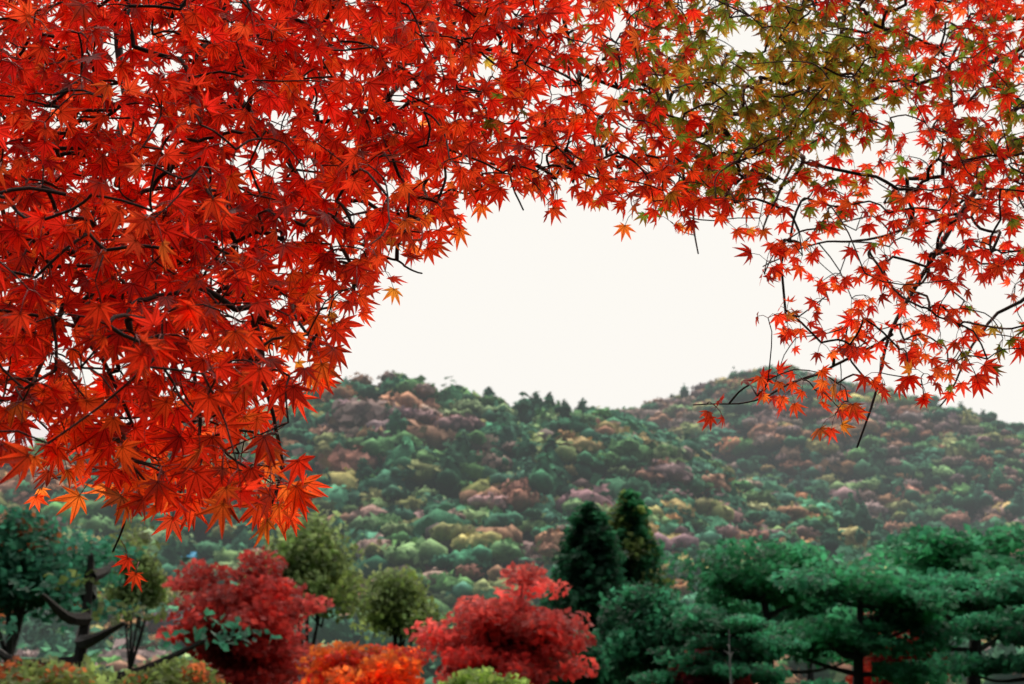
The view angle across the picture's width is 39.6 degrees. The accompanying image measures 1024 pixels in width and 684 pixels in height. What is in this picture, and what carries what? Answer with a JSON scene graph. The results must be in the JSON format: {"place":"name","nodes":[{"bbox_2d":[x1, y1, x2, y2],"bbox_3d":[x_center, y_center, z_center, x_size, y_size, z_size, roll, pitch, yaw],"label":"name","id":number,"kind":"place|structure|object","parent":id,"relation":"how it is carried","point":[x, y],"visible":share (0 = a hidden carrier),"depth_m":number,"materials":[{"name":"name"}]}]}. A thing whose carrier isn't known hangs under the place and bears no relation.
{"place":"outdoors","nodes":[
{"label":"outdoors","id":0,"kind":"place"},
{"bbox_2d":[0,364,1023,683],"bbox_3d":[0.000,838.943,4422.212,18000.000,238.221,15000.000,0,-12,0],"label":"terrain","id":1,"kind":"structure","parent":0,"point":[722,458],"depth_m":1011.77,"materials":[{"name":"green plant"}]},
{"bbox_2d":[0,504,110,674],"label":"teal tree","id":2,"kind":"object","parent":1,"relation":"on","point":[19,544],"visible":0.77,"depth_m":116.09,"materials":[{"name":"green plant"}]},
{"bbox_2d":[0,653,117,683],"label":"rust shrub","id":3,"kind":"object","parent":1,"relation":"on","point":[53,671],"visible":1,"depth_m":33.33,"materials":[{"name":"green plant"}]},
{"bbox_2d":[97,523,176,668],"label":"pale green tree","id":4,"kind":"object","parent":1,"relation":"on","point":[154,593],"visible":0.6,"depth_m":86.03,"materials":[{"name":"green plant"}]},
{"bbox_2d":[0,521,281,681],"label":"pine","id":5,"kind":"object","parent":1,"relation":"on","point":[99,575],"visible":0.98,"depth_m":39.35,"materials":[{"name":"green plant"}]},
{"bbox_2d":[110,656,229,683],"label":"olive shrub","id":6,"kind":"object","parent":1,"relation":"on","point":[173,671],"visible":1,"depth_m":35.46,"materials":[{"name":"green plant"}]},
{"bbox_2d":[181,552,196,561],"bbox_3d":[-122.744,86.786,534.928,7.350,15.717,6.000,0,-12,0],"label":"blue hut roof","id":7,"kind":"structure","parent":1,"relation":"on","point":[191,555],"depth_m":533.50,"materials":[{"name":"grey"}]},
{"bbox_2d":[155,545,334,683],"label":"red maple","id":8,"kind":"object","parent":1,"relation":"on","point":[259,598],"visible":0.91,"depth_m":48.43,"materials":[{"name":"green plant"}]},
{"bbox_2d":[237,501,378,671],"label":"pale green tree","id":9,"kind":"object","parent":1,"relation":"on","point":[318,561],"visible":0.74,"depth_m":79.75,"materials":[{"name":"green plant"}]},
{"bbox_2d":[295,640,436,683],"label":"shrub","id":10,"kind":"object","parent":1,"relation":"on","point":[346,663],"visible":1,"depth_m":44.62,"materials":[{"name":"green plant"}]},
{"bbox_2d":[347,563,452,647],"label":"pale green tree","id":11,"kind":"object","parent":1,"relation":"on","point":[399,605],"visible":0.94,"depth_m":84.19,"materials":[{"name":"green plant"}]},
{"bbox_2d":[438,665,529,683],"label":"lime shrub","id":12,"kind":"object","parent":1,"relation":"on","point":[483,675],"visible":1,"depth_m":29.84,"materials":[{"name":"green plant"}]},
{"bbox_2d":[403,561,599,683],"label":"red maple","id":13,"kind":"object","parent":1,"relation":"on","point":[504,634],"visible":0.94,"depth_m":48.18,"materials":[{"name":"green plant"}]},
{"bbox_2d":[0,0,1023,591],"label":"maple","id":14,"kind":"object","parent":1,"relation":"on","point":[240,390],"depth_m":2.24,"materials":[{"name":"red plant"}]},
{"bbox_2d":[0,0,1023,571],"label":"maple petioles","id":15,"kind":"object","parent":14,"relation":"attached to","point":[162,474],"visible":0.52,"depth_m":2.24,"materials":[{"name":"red plant"}]},
{"bbox_2d":[47,392,1010,570],"bbox_3d":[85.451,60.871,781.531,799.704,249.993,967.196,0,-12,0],"label":"hill forest trunks","id":16,"kind":"object","parent":1,"relation":"on","point":[690,495],"visible":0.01,"depth_m":948.00,"materials":[{"name":"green plant"}]},
{"bbox_2d":[547,627,614,683],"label":"shrub","id":17,"kind":"object","parent":1,"relation":"on","point":[597,652],"visible":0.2,"depth_m":54.98,"materials":[{"name":"green plant"}]},
{"bbox_2d":[537,500,647,683],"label":"dark conifer","id":18,"kind":"object","parent":1,"relation":"on","point":[588,562],"visible":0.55,"depth_m":70.35,"materials":[{"name":"green plant"}]},
{"bbox_2d":[606,486,681,674],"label":"conifer","id":19,"kind":"object","parent":1,"relation":"on","point":[629,513],"visible":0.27,"depth_m":82.51,"materials":[{"name":"green plant"}]},
{"bbox_2d":[591,581,709,683],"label":"dark green tree","id":20,"kind":"object","parent":1,"relation":"on","point":[632,627],"visible":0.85,"depth_m":59.98,"materials":[{"name":"green plant"}]},
{"bbox_2d":[652,647,752,683],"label":"shrub","id":21,"kind":"object","parent":1,"relation":"on","point":[706,679],"visible":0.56,"depth_m":43.09,"materials":[{"name":"plant"}]},
{"bbox_2d":[724,629,733,683],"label":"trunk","id":22,"kind":"object","parent":1,"relation":"on","point":[730,658],"visible":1,"depth_m":37.80,"materials":[{"name":"brown plant"}]},
{"bbox_2d":[626,602,848,683],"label":"pine","id":23,"kind":"object","parent":1,"relation":"on","point":[746,655],"visible":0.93,"depth_m":43.14,"materials":[{"name":"green plant"}]},
{"bbox_2d":[656,533,852,683],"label":"pine","id":24,"kind":"object","parent":1,"relation":"on","point":[729,583],"visible":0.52,"depth_m":64.84,"materials":[{"name":"green plant"}]},
{"bbox_2d":[747,537,851,681],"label":"teal tree","id":25,"kind":"object","parent":1,"relation":"on","point":[800,612],"visible":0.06,"depth_m":97.11,"materials":[{"name":"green plant"}]},
{"bbox_2d":[726,557,1021,683],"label":"pine","id":26,"kind":"object","parent":1,"relation":"on","point":[888,600],"visible":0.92,"depth_m":48.80,"materials":[{"name":"green plant"}]},
{"bbox_2d":[845,612,950,683],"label":"shrub","id":27,"kind":"object","parent":1,"relation":"on","point":[868,665],"visible":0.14,"depth_m":56.63,"materials":[{"name":"plant"}]},
{"bbox_2d":[826,521,1023,683],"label":"pine","id":28,"kind":"object","parent":1,"relation":"on","point":[925,550],"visible":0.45,"depth_m":57.94,"materials":[{"name":"green plant"}]},
{"bbox_2d":[909,569,1023,682],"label":"pine","id":29,"kind":"object","parent":1,"relation":"on","point":[1007,590],"visible":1,"depth_m":45.40,"materials":[{"name":"green plant"}]},
{"bbox_2d":[0,0,1023,446],"label":"sky","id":30,"kind":"structure","parent":0,"point":[571,310],"materials":[{"name":"white"}]}
]}

